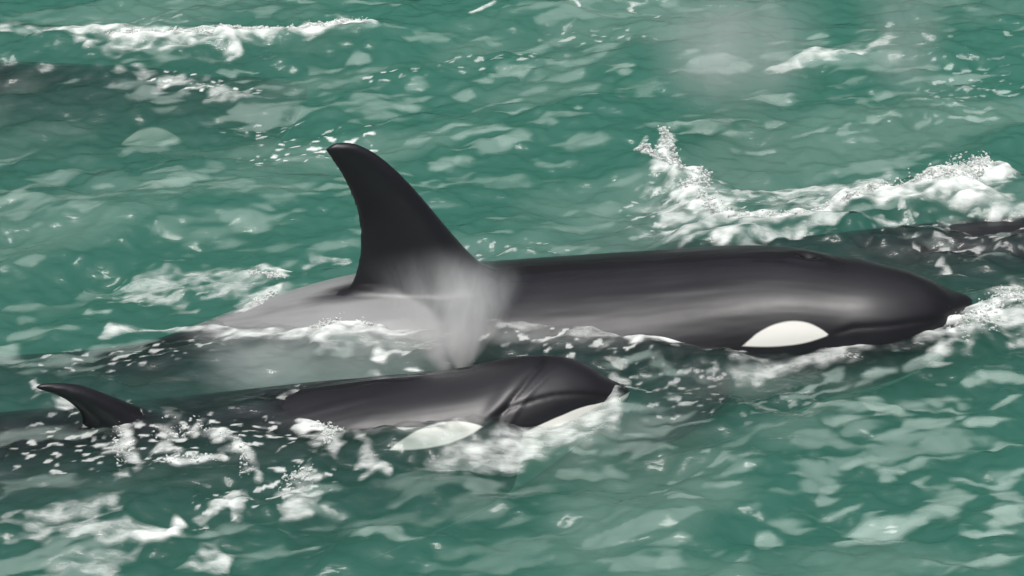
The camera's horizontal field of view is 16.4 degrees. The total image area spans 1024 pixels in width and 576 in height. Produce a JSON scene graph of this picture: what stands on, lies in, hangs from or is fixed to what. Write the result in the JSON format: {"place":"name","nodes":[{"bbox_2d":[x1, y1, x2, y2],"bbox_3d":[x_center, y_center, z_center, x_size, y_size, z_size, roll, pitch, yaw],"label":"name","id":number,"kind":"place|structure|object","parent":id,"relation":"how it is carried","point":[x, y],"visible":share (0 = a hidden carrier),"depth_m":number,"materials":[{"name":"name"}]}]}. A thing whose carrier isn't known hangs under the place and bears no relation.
{"place":"outdoors","nodes":[
{"label":"outdoors","id":0,"kind":"place"},
{"bbox_2d":[0,0,1023,575],"bbox_3d":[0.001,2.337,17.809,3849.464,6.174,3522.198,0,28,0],"label":"water","id":1,"kind":"structure","parent":0,"point":[490,130],"depth_m":30.23,"materials":[{"name":"teal liquid"}]},
{"bbox_2d":[0,61,307,245],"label":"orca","id":2,"kind":"object","parent":1,"relation":"on","point":[242,119],"visible":0.98,"depth_m":18.20,"materials":[{"name":"teal liquid"}]},
{"bbox_2d":[112,415,312,494],"bbox_3d":[-1.240,0.657,14.701,0.982,0.073,0.443,9,29,16],"label":"splash","id":3,"kind":"object","parent":1,"relation":"on","point":[293,475],"visible":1,"depth_m":14.63,"materials":[{"name":"white liquid"}]},
{"bbox_2d":[103,16,368,35],"bbox_3d":[-1.418,-1.343,18.367,1.371,0.104,0.151,-5,28,-9],"label":"splash","id":4,"kind":"object","parent":1,"relation":"on","point":[341,21],"visible":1,"depth_m":18.33,"materials":[{"name":"white liquid"}]},
{"bbox_2d":[247,269,284,307],"bbox_3d":[-1.111,-0.003,16.010,0.178,0.056,0.391,0,28,0],"label":"splash","id":5,"kind":"object","parent":1,"relation":"on","point":[268,274],"visible":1,"depth_m":16.06,"materials":[{"name":"white liquid"}]},
{"bbox_2d":[0,355,629,575],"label":"orca","id":6,"kind":"object","parent":1,"relation":"on","point":[47,513],"visible":0.98,"depth_m":14.87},
{"bbox_2d":[310,420,345,444],"bbox_3d":[-0.748,0.593,14.820,0.144,0.086,0.266,-10,29,-18],"label":"splash","id":7,"kind":"object","parent":1,"relation":"on","point":[329,438],"visible":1,"depth_m":14.82,"materials":[{"name":"white liquid"}]},
{"bbox_2d":[305,313,372,329],"bbox_3d":[-0.773,0.139,15.652,0.304,0.059,0.160,-8,29,-14],"label":"splash","id":8,"kind":"object","parent":1,"relation":"on","point":[315,327],"visible":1,"depth_m":15.61,"materials":[{"name":"white liquid"}]},
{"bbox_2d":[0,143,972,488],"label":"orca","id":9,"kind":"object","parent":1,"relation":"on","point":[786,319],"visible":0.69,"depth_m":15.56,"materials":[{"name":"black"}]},
{"bbox_2d":[635,125,730,220],"bbox_3d":[0.871,-0.556,16.910,0.280,0.179,1.033,-12,30,-21],"label":"splash","id":10,"kind":"object","parent":1,"relation":"on","point":[672,157],"visible":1,"depth_m":17.00,"materials":[{"name":"white liquid"}]},
{"bbox_2d":[546,192,1023,435],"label":"orca","id":11,"kind":"object","parent":1,"relation":"on","point":[954,376],"visible":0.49,"depth_m":16.38,"materials":[{"name":"teal liquid"}]},
{"bbox_2d":[728,149,992,218],"bbox_3d":[1.689,-0.470,16.591,1.460,0.185,0.259,-14,31,-25],"label":"splash","id":12,"kind":"object","parent":1,"relation":"on","point":[969,165],"visible":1,"depth_m":16.68,"materials":[{"name":"white liquid"}]},
{"bbox_2d":[946,285,1023,341],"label":"splash","id":13,"kind":"object","parent":1,"relation":"on","point":[1004,297],"visible":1,"depth_m":15.63,"materials":[{"name":"white liquid"}]}
]}

